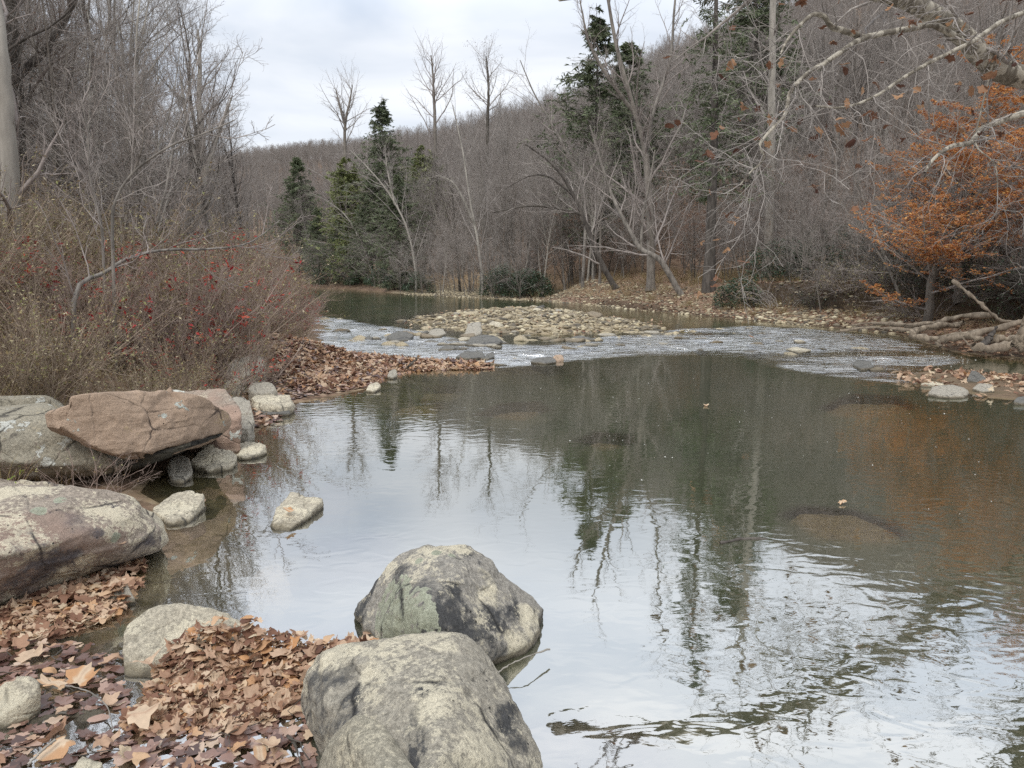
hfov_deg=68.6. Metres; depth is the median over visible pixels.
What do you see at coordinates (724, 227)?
understory tree
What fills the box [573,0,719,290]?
twin trunk tree
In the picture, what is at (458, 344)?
rapids stone
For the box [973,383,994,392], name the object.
river stone
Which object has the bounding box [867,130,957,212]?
rusty understory tree
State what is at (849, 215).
understory tree
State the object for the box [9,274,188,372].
brush shrub
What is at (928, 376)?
stranded leaves
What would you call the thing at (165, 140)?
bare tree
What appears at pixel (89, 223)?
brush shrub
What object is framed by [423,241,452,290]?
understory tree
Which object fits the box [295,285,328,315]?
brush shrub
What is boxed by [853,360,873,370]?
river stone
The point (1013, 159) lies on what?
rusty understory tree
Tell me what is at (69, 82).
bare tree
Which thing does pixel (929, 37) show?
bare tree
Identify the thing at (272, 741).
fallen leaf
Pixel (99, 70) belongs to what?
bare tree
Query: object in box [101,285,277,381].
brush shrub
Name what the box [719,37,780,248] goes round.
bare tree
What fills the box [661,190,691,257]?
understory tree
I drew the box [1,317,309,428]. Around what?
bank leaves
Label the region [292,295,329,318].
brush shrub
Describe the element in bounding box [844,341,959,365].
foam bubbles
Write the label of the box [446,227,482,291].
understory tree
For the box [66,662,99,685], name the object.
fallen leaf
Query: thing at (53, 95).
understory tree
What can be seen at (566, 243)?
understory tree
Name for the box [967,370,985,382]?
river stone
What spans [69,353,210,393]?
brush shrub
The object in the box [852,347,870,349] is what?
rapids stone
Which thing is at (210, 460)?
shore stone
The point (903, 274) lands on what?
bank brush
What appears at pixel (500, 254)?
understory tree
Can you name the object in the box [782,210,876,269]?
rhododendron
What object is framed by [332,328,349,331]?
rapids stone
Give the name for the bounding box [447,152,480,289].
bare tree
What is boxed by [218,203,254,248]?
understory tree
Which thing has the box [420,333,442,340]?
rapids stone
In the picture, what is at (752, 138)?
bare tree
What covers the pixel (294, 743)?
stick
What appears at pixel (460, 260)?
riverside shrub
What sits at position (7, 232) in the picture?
brush shrub
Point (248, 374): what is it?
shore rock
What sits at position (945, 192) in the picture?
understory tree
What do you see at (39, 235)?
brush shrub
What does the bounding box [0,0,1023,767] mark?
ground
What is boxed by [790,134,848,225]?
understory tree
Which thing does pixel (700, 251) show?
understory tree
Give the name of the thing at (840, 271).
bank brush
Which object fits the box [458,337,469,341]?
rapids stone
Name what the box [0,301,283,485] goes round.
dry grass
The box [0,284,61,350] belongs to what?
brush shrub
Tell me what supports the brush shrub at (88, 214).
on the ground at (646, 744)
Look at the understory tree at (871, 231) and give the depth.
30.72 m
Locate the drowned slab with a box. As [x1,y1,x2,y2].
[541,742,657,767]
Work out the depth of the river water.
5.36 m
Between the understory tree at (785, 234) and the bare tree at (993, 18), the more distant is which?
the bare tree at (993, 18)
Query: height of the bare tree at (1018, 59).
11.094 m
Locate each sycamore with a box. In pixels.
[0,0,80,266]
[558,0,1023,337]
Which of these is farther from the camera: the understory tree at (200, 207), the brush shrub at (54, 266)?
the understory tree at (200, 207)
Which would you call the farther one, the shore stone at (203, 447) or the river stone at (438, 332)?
the river stone at (438, 332)
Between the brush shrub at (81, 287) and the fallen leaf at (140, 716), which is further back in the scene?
the brush shrub at (81, 287)
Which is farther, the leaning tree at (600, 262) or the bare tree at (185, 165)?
the leaning tree at (600, 262)
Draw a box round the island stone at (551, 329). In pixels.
[542,327,559,331]
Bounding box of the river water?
[0,288,1023,767]
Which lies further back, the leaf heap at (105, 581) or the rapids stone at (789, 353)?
the rapids stone at (789, 353)
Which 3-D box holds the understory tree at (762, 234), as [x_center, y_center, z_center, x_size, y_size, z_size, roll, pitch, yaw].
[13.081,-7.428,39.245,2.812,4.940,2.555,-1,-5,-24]
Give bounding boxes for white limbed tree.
[296,175,391,285]
[324,120,436,291]
[412,68,574,295]
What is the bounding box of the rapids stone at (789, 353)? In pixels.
[783,352,796,354]
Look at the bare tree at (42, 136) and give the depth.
24.50 m
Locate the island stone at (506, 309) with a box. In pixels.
[500,308,514,312]
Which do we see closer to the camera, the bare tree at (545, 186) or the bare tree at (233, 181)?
the bare tree at (233, 181)
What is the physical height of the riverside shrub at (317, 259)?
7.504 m
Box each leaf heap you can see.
[0,541,148,646]
[117,615,378,737]
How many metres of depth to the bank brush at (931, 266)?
26.73 m
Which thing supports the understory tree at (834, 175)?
on the ground at (646, 744)
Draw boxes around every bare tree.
[0,0,110,207]
[1,0,133,190]
[2,0,96,210]
[2,0,114,218]
[8,0,157,224]
[11,75,39,195]
[18,0,217,270]
[19,0,141,221]
[20,6,59,125]
[20,11,129,215]
[21,0,199,219]
[21,1,89,202]
[23,0,134,200]
[25,0,149,218]
[25,96,63,219]
[26,4,97,213]
[26,75,80,213]
[26,82,95,215]
[29,15,109,190]
[32,0,139,214]
[36,0,174,229]
[54,0,208,217]
[56,47,118,216]
[59,20,190,255]
[70,0,198,212]
[92,86,167,222]
[111,55,181,218]
[114,52,216,235]
[119,0,252,240]
[145,152,174,247]
[147,86,181,211]
[152,90,194,211]
[155,79,244,216]
[162,118,206,226]
[167,67,251,217]
[173,160,222,243]
[179,175,216,258]
[186,62,265,241]
[195,95,265,238]
[208,143,245,236]
[208,163,243,240]
[224,187,259,255]
[239,179,254,239]
[245,200,263,242]
[262,184,297,269]
[267,196,291,259]
[274,171,323,271]
[282,207,301,263]
[287,190,328,266]
[314,205,333,281]
[358,153,383,193]
[359,138,393,190]
[403,168,439,285]
[404,170,427,269]
[414,130,449,274]
[414,140,453,275]
[423,138,466,291]
[423,158,457,272]
[423,193,446,273]
[426,172,463,274]
[427,164,483,278]
[428,203,469,291]
[434,138,480,258]
[438,151,460,208]
[440,167,471,268]
[447,120,526,291]
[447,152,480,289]
[448,165,496,291]
[450,167,504,293]
[455,178,479,278]
[459,136,494,269]
[459,143,487,257]
[467,159,490,255]
[469,128,550,282]
[472,174,523,289]
[475,147,510,252]
[476,112,538,281]
[477,141,527,267]
[479,129,544,286]
[483,158,529,293]
[485,169,528,287]
[503,100,559,232]
[504,157,562,295]
[507,148,575,280]
[508,155,532,262]
[509,156,547,289]
[510,120,551,222]
[513,87,555,217]
[517,168,554,294]
[519,150,546,244]
[521,106,547,228]
[521,154,556,253]
[523,166,580,295]
[529,131,588,279]
[535,153,563,238]
[538,96,575,200]
[540,112,570,235]
[541,157,574,290]
[546,113,577,172]
[550,86,604,256]
[552,141,607,283]
[553,118,582,218]
[559,159,588,281]
[567,136,614,279]
[567,137,625,280]
[575,111,625,283]
[578,116,618,275]
[611,72,669,258]
[642,110,671,165]
[647,68,700,216]
[649,88,726,254]
[657,80,693,215]
[663,41,697,193]
[670,95,707,260]
[672,87,710,152]
[676,34,725,207]
[696,107,738,200]
[719,34,806,247]
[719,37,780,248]
[736,83,784,248]
[738,19,807,220]
[742,91,803,242]
[749,87,818,237]
[759,25,794,88]
[764,75,827,219]
[777,54,842,186]
[778,62,867,202]
[779,27,849,151]
[780,33,847,210]
[784,23,819,180]
[785,2,883,206]
[791,49,845,208]
[794,86,849,239]
[798,9,886,249]
[798,18,850,207]
[819,17,867,199]
[823,0,905,219]
[829,0,877,165]
[836,27,907,175]
[847,36,898,178]
[848,2,908,165]
[848,39,893,212]
[848,46,903,183]
[858,63,915,230]
[861,44,909,187]
[862,28,942,206]
[867,5,933,195]
[873,0,958,161]
[874,18,918,149]
[876,14,931,146]
[876,37,941,147]
[877,1,996,193]
[886,33,978,163]
[890,1,980,145]
[896,80,975,224]
[908,0,944,102]
[911,61,964,176]
[917,42,976,200]
[935,2,1021,149]
[935,76,1008,181]
[946,0,1002,166]
[950,60,976,140]
[961,0,1023,162]
[967,23,999,141]
[976,0,1016,135]
[987,4,1023,165]
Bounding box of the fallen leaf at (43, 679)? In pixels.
[36,673,66,686]
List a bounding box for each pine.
[302,156,385,284]
[387,144,455,271]
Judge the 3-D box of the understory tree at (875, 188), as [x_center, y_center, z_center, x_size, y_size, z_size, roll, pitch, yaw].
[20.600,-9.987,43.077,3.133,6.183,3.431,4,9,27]
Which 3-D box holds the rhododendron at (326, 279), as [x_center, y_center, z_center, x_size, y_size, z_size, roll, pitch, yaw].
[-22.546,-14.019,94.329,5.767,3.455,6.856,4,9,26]
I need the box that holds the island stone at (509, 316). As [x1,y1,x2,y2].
[502,314,514,319]
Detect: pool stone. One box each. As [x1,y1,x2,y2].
[152,490,205,525]
[270,492,323,530]
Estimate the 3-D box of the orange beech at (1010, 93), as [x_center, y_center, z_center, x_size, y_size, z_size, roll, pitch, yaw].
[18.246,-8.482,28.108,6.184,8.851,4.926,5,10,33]
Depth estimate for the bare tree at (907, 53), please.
54.08 m
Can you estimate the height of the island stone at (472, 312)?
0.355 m
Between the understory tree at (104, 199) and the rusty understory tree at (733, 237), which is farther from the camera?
the rusty understory tree at (733, 237)
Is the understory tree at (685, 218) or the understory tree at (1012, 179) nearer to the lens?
the understory tree at (1012, 179)
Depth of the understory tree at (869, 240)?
28.87 m
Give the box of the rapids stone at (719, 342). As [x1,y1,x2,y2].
[708,341,722,346]
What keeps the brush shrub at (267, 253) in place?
on the ground at (646, 744)
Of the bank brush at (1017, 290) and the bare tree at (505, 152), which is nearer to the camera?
the bank brush at (1017, 290)
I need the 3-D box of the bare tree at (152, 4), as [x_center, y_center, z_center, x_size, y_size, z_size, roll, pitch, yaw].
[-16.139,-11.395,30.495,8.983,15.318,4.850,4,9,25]
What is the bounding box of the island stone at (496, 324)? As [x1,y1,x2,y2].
[489,321,503,327]
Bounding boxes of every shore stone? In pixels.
[0,676,40,728]
[0,709,108,751]
[73,756,102,767]
[104,585,135,604]
[167,455,192,483]
[191,448,236,473]
[198,444,214,450]
[223,378,241,397]
[233,396,254,442]
[235,442,266,459]
[248,382,277,401]
[251,394,295,413]
[254,410,289,415]
[366,382,380,392]
[387,369,396,378]
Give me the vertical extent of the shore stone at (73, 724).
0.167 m
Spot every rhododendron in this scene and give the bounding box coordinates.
[295,267,320,283]
[307,262,347,285]
[344,267,367,285]
[359,262,398,287]
[380,270,418,288]
[392,268,439,292]
[476,262,535,296]
[479,268,518,293]
[494,268,553,297]
[519,268,566,293]
[711,277,775,308]
[727,234,834,281]
[759,235,860,279]
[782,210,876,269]
[809,218,902,267]
[860,237,904,270]
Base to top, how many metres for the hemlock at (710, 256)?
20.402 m
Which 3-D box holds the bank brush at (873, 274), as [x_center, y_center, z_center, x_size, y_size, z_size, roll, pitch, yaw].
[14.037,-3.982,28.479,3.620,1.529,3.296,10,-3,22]
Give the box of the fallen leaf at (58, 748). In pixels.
[33,736,75,760]
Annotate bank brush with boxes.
[723,271,819,308]
[767,255,862,282]
[782,283,854,311]
[793,250,890,304]
[811,254,875,294]
[813,252,916,304]
[818,252,905,284]
[818,255,891,280]
[835,250,932,281]
[839,256,912,287]
[840,274,983,318]
[846,262,910,283]
[854,249,1008,306]
[855,251,991,298]
[861,256,942,283]
[889,252,1000,282]
[896,246,1013,302]
[903,251,1020,303]
[918,254,1019,298]
[943,255,1023,316]
[945,258,1022,303]
[947,256,1023,311]
[963,253,1023,308]
[965,239,1022,287]
[968,296,1023,325]
[983,252,1023,303]
[985,260,1023,289]
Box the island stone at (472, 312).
[465,311,479,315]
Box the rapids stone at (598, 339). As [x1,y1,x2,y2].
[594,337,602,341]
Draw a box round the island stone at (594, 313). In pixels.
[586,311,602,317]
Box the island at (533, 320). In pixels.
[406,306,661,333]
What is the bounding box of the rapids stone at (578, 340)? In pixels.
[571,338,585,342]
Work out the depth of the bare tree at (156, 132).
36.82 m
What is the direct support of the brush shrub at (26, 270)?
on the ground at (646, 744)
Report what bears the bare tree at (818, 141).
on the ground at (646, 744)
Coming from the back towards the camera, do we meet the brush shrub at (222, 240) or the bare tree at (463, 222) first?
the bare tree at (463, 222)
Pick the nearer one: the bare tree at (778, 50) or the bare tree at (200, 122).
the bare tree at (200, 122)
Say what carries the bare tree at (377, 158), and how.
on the ground at (646, 744)
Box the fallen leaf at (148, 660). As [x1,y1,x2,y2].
[129,649,159,663]
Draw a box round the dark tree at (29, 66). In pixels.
[4,0,100,215]
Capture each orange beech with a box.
[848,186,1023,320]
[858,81,1023,269]
[862,127,1023,303]
[920,34,1023,260]
[959,54,1023,251]
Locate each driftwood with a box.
[836,312,994,332]
[840,320,965,331]
[850,320,949,328]
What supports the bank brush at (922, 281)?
on the ground at (646, 744)
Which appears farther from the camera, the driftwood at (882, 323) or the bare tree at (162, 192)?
the bare tree at (162, 192)
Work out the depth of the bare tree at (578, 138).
71.00 m
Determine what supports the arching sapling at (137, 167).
on the ground at (646, 744)
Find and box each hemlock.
[255,156,332,275]
[291,207,340,284]
[313,206,361,284]
[327,97,435,279]
[331,177,403,285]
[357,174,436,290]
[516,3,671,274]
[556,40,698,246]
[654,0,862,247]
[660,0,781,292]
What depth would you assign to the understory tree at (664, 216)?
59.93 m
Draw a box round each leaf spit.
[271,332,494,393]
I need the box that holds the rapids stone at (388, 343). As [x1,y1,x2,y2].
[381,341,394,348]
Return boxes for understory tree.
[3,0,172,239]
[19,118,97,241]
[25,68,91,213]
[45,22,225,294]
[49,88,176,229]
[54,50,192,259]
[66,4,264,268]
[70,146,156,230]
[79,52,214,240]
[114,168,184,260]
[130,90,274,273]
[167,154,246,256]
[204,185,252,251]
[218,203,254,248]
[248,225,285,274]
[403,218,433,289]
[415,248,439,291]
[421,238,439,289]
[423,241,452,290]
[426,215,453,273]
[427,203,461,290]
[429,228,449,270]
[435,221,474,290]
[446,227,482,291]
[449,209,489,292]
[455,219,491,286]
[466,230,500,292]
[479,192,509,251]
[484,228,514,293]
[484,243,501,288]
[488,204,535,276]
[491,218,529,269]
[494,203,530,261]
[499,231,535,294]
[515,239,538,287]
[517,232,555,271]
[518,215,555,267]
[519,228,555,274]
[519,250,546,289]
[520,232,549,268]
[529,179,561,268]
[533,214,564,278]
[539,221,566,283]
[542,213,590,288]
[547,190,581,283]
[551,216,590,284]
[551,233,566,280]
[558,236,581,286]
[563,181,617,278]
[580,219,609,275]
[589,156,655,270]
[591,196,639,263]
[598,207,616,270]
[598,212,636,277]
[601,170,658,276]
[601,181,666,267]
[602,183,646,276]
[607,215,637,267]
[609,196,642,276]
[612,177,644,268]
[625,200,664,271]
[627,172,674,273]
[630,222,645,263]
[631,166,691,262]
[637,184,686,256]
[639,158,705,274]
[645,183,701,268]
[654,161,717,268]
[654,178,682,263]
[658,210,721,277]
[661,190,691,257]
[662,176,702,256]
[664,174,703,263]
[664,209,723,280]
[666,183,705,273]
[670,206,700,270]
[678,208,741,267]
[680,203,706,271]
[685,217,704,272]
[690,202,740,269]
[690,217,720,277]
[693,194,762,278]
[697,197,742,271]
[698,182,744,270]
[698,199,746,281]
[699,197,749,272]
[700,197,756,280]
[704,217,738,277]
[718,181,759,267]
[719,238,743,278]
[720,181,761,268]
[722,119,815,272]
[723,114,823,275]
[729,193,763,270]
[731,181,780,277]
[734,227,767,279]
[736,152,765,219]
[738,147,815,266]
[738,159,800,249]
[738,174,791,271]
[739,194,763,268]
[740,144,808,266]
[741,147,790,242]
[743,198,790,278]
[744,131,807,254]
[750,134,829,273]
[751,125,816,229]
[758,151,808,236]
[759,183,814,269]
[765,124,838,254]
[765,170,832,279]
[768,217,809,281]
[769,180,826,266]
[771,98,889,277]
[773,91,883,271]
[773,188,817,245]
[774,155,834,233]
[775,213,805,261]
[778,240,799,267]
[780,224,836,311]
[783,201,836,279]
[784,98,930,316]
[786,168,859,275]
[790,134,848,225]
[790,191,855,303]
[793,179,842,272]
[809,189,859,262]
[816,146,871,246]
[817,160,881,279]
[821,216,851,264]
[824,113,919,264]
[825,165,879,250]
[833,226,858,269]
[836,157,915,279]
[837,190,876,268]
[838,195,889,267]
[843,119,941,283]
[844,188,897,269]
[847,115,956,258]
[850,31,1018,281]
[851,157,891,215]
[851,201,894,263]
[860,136,922,268]
[862,222,901,279]
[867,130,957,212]
[869,182,925,263]
[881,178,934,258]
[905,175,961,242]
[911,148,990,253]
[914,132,1014,254]
[914,137,974,236]
[915,115,1023,291]
[921,127,1021,259]
[928,104,1010,258]
[928,135,1014,281]
[932,127,1016,259]
[935,141,1019,259]
[940,45,1023,259]
[940,189,999,250]
[940,197,1003,261]
[972,208,1018,263]
[975,95,1023,264]
[976,157,1023,260]
[981,111,1023,257]
[984,182,1023,284]
[986,92,1022,186]
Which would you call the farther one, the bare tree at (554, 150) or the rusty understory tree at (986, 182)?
the bare tree at (554, 150)
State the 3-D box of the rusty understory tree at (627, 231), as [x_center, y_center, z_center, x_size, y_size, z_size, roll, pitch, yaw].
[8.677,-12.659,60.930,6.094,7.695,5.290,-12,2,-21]
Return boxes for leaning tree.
[480,111,618,289]
[568,85,698,295]
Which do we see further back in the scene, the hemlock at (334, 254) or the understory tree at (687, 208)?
the hemlock at (334, 254)
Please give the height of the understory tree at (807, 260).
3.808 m
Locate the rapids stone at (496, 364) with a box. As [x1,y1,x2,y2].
[491,363,505,366]
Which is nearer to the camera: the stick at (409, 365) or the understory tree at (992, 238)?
the stick at (409, 365)
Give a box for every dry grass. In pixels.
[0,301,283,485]
[482,264,1023,337]
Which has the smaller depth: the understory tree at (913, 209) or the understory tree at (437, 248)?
the understory tree at (913, 209)
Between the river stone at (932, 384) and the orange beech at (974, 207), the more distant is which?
the orange beech at (974, 207)
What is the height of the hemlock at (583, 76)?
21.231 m
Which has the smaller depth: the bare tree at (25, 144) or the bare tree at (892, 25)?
the bare tree at (25, 144)
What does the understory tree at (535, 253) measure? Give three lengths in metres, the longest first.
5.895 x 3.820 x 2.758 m
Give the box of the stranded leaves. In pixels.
[890,365,1023,396]
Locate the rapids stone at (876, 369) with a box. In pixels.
[869,367,886,371]
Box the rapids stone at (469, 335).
[459,333,474,337]
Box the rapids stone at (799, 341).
[793,340,805,345]
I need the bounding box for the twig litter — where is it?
[0,648,309,766]
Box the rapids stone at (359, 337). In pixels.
[353,335,365,339]
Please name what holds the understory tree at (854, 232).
on the ground at (646, 744)
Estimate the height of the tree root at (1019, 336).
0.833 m
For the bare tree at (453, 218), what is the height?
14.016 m
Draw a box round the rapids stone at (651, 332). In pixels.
[644,331,658,333]
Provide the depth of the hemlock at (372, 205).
83.01 m
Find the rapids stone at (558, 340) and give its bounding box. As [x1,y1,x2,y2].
[548,338,565,341]
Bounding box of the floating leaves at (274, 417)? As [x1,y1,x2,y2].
[252,356,367,426]
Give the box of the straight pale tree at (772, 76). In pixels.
[738,0,790,276]
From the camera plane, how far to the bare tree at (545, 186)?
78.20 m
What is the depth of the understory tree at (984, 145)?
31.07 m
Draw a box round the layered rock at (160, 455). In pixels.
[112,433,221,475]
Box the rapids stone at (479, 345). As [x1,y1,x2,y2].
[472,344,484,348]
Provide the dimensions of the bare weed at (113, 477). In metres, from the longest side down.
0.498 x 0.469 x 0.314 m
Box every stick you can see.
[27,739,55,765]
[65,685,112,729]
[286,734,304,767]
[406,357,417,368]
[498,648,549,672]
[719,537,794,543]
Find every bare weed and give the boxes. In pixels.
[0,428,71,479]
[35,444,127,486]
[59,436,162,491]
[73,452,151,493]
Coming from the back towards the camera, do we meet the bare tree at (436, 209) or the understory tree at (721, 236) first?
the bare tree at (436, 209)
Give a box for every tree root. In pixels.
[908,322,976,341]
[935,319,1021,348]
[959,330,969,345]
[963,331,1013,344]
[970,339,1019,352]
[981,326,997,344]
[1010,317,1023,352]
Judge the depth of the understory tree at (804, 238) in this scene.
33.20 m
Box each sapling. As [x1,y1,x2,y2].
[23,183,316,368]
[31,50,127,351]
[45,26,274,372]
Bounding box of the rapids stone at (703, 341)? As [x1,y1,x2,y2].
[695,338,712,342]
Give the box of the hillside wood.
[50,0,1023,249]
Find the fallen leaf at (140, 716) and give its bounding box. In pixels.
[127,699,162,728]
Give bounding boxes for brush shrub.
[0,144,91,276]
[0,152,68,269]
[0,162,221,298]
[0,165,125,260]
[0,167,139,261]
[0,172,182,273]
[0,176,91,297]
[0,179,93,249]
[0,180,105,328]
[0,181,27,278]
[0,193,73,272]
[0,196,128,302]
[0,198,70,272]
[0,207,83,306]
[0,210,16,266]
[0,220,29,298]
[0,222,101,322]
[0,229,157,303]
[0,229,197,373]
[0,234,66,298]
[0,244,58,320]
[0,249,98,319]
[0,254,177,402]
[0,255,116,352]
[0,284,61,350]
[0,285,118,387]
[0,293,135,399]
[0,294,150,401]
[0,295,127,405]
[1,284,184,368]
[3,224,100,308]
[6,219,122,303]
[6,254,155,361]
[7,243,108,291]
[9,245,172,347]
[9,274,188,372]
[11,250,137,319]
[17,240,216,327]
[19,233,121,290]
[21,172,132,278]
[21,187,144,295]
[21,217,123,283]
[22,168,123,255]
[25,183,172,249]
[40,200,126,250]
[41,183,171,246]
[50,193,208,270]
[56,265,250,355]
[59,239,241,341]
[61,202,241,296]
[61,237,202,281]
[61,237,227,304]
[64,230,220,299]
[65,238,164,303]
[67,244,220,345]
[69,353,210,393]
[74,243,346,382]
[76,353,212,393]
[84,201,220,260]
[89,230,304,346]
[97,358,182,391]
[98,304,261,386]
[99,210,297,315]
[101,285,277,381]
[101,327,272,396]
[105,208,237,271]
[106,224,302,373]
[107,363,229,391]
[114,219,244,247]
[117,255,325,378]
[123,262,240,323]
[127,316,272,388]
[133,260,325,368]
[135,225,303,337]
[137,215,249,253]
[155,276,300,351]
[157,358,277,396]
[167,216,283,297]
[170,201,258,275]
[173,224,291,276]
[173,225,335,332]
[173,241,288,290]
[175,245,260,286]
[176,278,308,338]
[179,228,238,276]
[183,245,275,307]
[185,228,304,301]
[199,256,289,305]
[200,237,349,325]
[201,309,320,387]
[202,240,303,309]
[204,221,265,261]
[210,217,306,292]
[211,213,264,266]
[226,264,308,328]
[235,241,297,280]
[247,285,304,328]
[267,255,337,316]
[267,303,304,334]
[274,308,303,332]
[274,314,320,338]
[277,289,322,321]
[279,297,321,333]
[281,296,309,328]
[282,292,330,321]
[284,286,325,314]
[285,295,331,316]
[290,278,315,301]
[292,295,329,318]
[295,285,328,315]
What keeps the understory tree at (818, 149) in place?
on the ground at (646, 744)
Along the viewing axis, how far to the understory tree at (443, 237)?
83.74 m
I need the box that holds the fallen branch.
[951,279,1019,322]
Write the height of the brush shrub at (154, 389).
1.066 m
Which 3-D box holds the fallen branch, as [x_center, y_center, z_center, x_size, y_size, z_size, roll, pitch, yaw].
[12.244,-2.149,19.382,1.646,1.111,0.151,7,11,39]
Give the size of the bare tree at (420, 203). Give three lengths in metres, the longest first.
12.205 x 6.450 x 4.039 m
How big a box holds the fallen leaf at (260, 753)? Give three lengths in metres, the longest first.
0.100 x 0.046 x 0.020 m
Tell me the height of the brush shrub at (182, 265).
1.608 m
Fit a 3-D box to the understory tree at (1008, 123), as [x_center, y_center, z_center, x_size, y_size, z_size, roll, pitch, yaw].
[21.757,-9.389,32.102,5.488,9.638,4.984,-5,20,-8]
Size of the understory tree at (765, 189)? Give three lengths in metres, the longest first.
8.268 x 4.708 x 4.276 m
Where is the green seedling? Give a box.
[7,466,22,480]
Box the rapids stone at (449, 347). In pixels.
[438,345,468,354]
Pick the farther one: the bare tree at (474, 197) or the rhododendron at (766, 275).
the bare tree at (474, 197)
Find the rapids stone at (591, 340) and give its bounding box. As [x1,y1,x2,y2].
[572,336,594,342]
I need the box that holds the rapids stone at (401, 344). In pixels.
[395,342,407,345]
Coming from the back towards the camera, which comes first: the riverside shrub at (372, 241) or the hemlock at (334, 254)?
the hemlock at (334, 254)
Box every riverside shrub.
[295,233,335,282]
[335,248,364,286]
[347,219,397,287]
[376,244,419,292]
[382,211,450,293]
[415,234,467,294]
[426,216,492,295]
[465,234,508,297]
[490,229,551,293]
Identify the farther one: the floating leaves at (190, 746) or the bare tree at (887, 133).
the bare tree at (887, 133)
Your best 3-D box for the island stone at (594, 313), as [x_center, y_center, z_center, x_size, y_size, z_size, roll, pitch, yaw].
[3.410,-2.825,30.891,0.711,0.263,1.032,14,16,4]
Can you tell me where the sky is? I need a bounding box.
[18,0,787,158]
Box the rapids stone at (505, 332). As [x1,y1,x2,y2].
[496,331,512,333]
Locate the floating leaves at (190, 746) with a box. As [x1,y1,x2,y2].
[0,638,317,767]
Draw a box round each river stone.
[386,332,413,342]
[428,328,445,336]
[456,351,484,359]
[464,322,481,335]
[465,335,501,350]
[481,352,494,361]
[531,357,555,364]
[553,355,563,361]
[786,347,810,353]
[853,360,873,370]
[921,381,943,386]
[928,385,968,398]
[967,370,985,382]
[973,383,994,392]
[1014,396,1023,405]
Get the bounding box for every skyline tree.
[131,0,248,258]
[296,58,375,183]
[397,36,472,241]
[453,36,518,224]
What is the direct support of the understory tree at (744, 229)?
on the ground at (646, 744)
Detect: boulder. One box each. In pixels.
[301,631,542,767]
[319,715,413,767]
[354,544,543,664]
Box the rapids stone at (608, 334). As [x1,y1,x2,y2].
[597,333,615,340]
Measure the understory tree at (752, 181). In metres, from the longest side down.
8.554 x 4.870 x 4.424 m
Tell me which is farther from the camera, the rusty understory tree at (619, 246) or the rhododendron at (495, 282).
the rhododendron at (495, 282)
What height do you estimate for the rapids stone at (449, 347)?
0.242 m
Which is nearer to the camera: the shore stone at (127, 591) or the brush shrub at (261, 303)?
the shore stone at (127, 591)
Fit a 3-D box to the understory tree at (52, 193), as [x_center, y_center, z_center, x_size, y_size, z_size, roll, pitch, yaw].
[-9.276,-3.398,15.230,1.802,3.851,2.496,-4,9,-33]
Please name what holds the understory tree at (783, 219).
on the ground at (646, 744)
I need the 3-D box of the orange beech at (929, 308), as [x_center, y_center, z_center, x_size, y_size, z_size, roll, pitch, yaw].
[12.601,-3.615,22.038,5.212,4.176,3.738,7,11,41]
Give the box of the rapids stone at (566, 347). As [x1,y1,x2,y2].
[561,346,579,353]
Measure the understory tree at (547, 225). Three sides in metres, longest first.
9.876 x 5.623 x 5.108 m
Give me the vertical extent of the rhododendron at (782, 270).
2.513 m
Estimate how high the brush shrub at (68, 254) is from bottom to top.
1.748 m
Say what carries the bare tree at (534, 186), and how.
on the ground at (646, 744)
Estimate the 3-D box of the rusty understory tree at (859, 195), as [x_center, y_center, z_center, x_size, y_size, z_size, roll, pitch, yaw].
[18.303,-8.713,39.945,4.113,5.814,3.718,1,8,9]
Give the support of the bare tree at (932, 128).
on the ground at (646, 744)
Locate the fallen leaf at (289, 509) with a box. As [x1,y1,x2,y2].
[283,507,292,511]
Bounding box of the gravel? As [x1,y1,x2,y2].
[387,279,922,350]
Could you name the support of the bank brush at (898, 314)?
on the ground at (646, 744)
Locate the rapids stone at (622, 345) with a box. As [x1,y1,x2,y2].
[615,344,625,348]
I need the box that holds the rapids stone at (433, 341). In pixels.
[425,340,438,346]
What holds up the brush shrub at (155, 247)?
on the ground at (646, 744)
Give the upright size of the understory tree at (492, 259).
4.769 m
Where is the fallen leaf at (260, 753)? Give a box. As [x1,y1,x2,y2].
[253,745,266,760]
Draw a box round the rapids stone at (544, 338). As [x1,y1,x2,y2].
[538,337,551,339]
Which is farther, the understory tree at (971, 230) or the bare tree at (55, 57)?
the bare tree at (55, 57)
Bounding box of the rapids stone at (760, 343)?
[747,342,763,348]
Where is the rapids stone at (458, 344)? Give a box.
[451,342,464,346]
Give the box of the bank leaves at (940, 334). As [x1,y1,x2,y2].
[512,268,1023,355]
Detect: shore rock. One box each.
[0,394,125,481]
[0,478,168,604]
[122,603,271,677]
[165,388,241,453]
[222,355,266,392]
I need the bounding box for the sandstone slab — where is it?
[45,387,231,459]
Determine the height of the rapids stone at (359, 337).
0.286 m
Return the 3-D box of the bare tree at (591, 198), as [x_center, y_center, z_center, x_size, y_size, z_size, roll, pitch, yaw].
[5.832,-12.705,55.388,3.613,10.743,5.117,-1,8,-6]
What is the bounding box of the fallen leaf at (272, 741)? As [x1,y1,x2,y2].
[262,736,280,747]
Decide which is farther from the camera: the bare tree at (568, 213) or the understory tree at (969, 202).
the bare tree at (568, 213)
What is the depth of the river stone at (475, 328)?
22.54 m
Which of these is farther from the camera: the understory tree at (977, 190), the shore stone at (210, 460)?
the understory tree at (977, 190)
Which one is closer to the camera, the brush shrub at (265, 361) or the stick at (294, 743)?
the stick at (294, 743)
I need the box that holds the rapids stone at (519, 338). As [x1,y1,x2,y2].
[513,335,528,340]
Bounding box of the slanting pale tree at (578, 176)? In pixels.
[471,24,604,288]
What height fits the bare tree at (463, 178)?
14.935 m

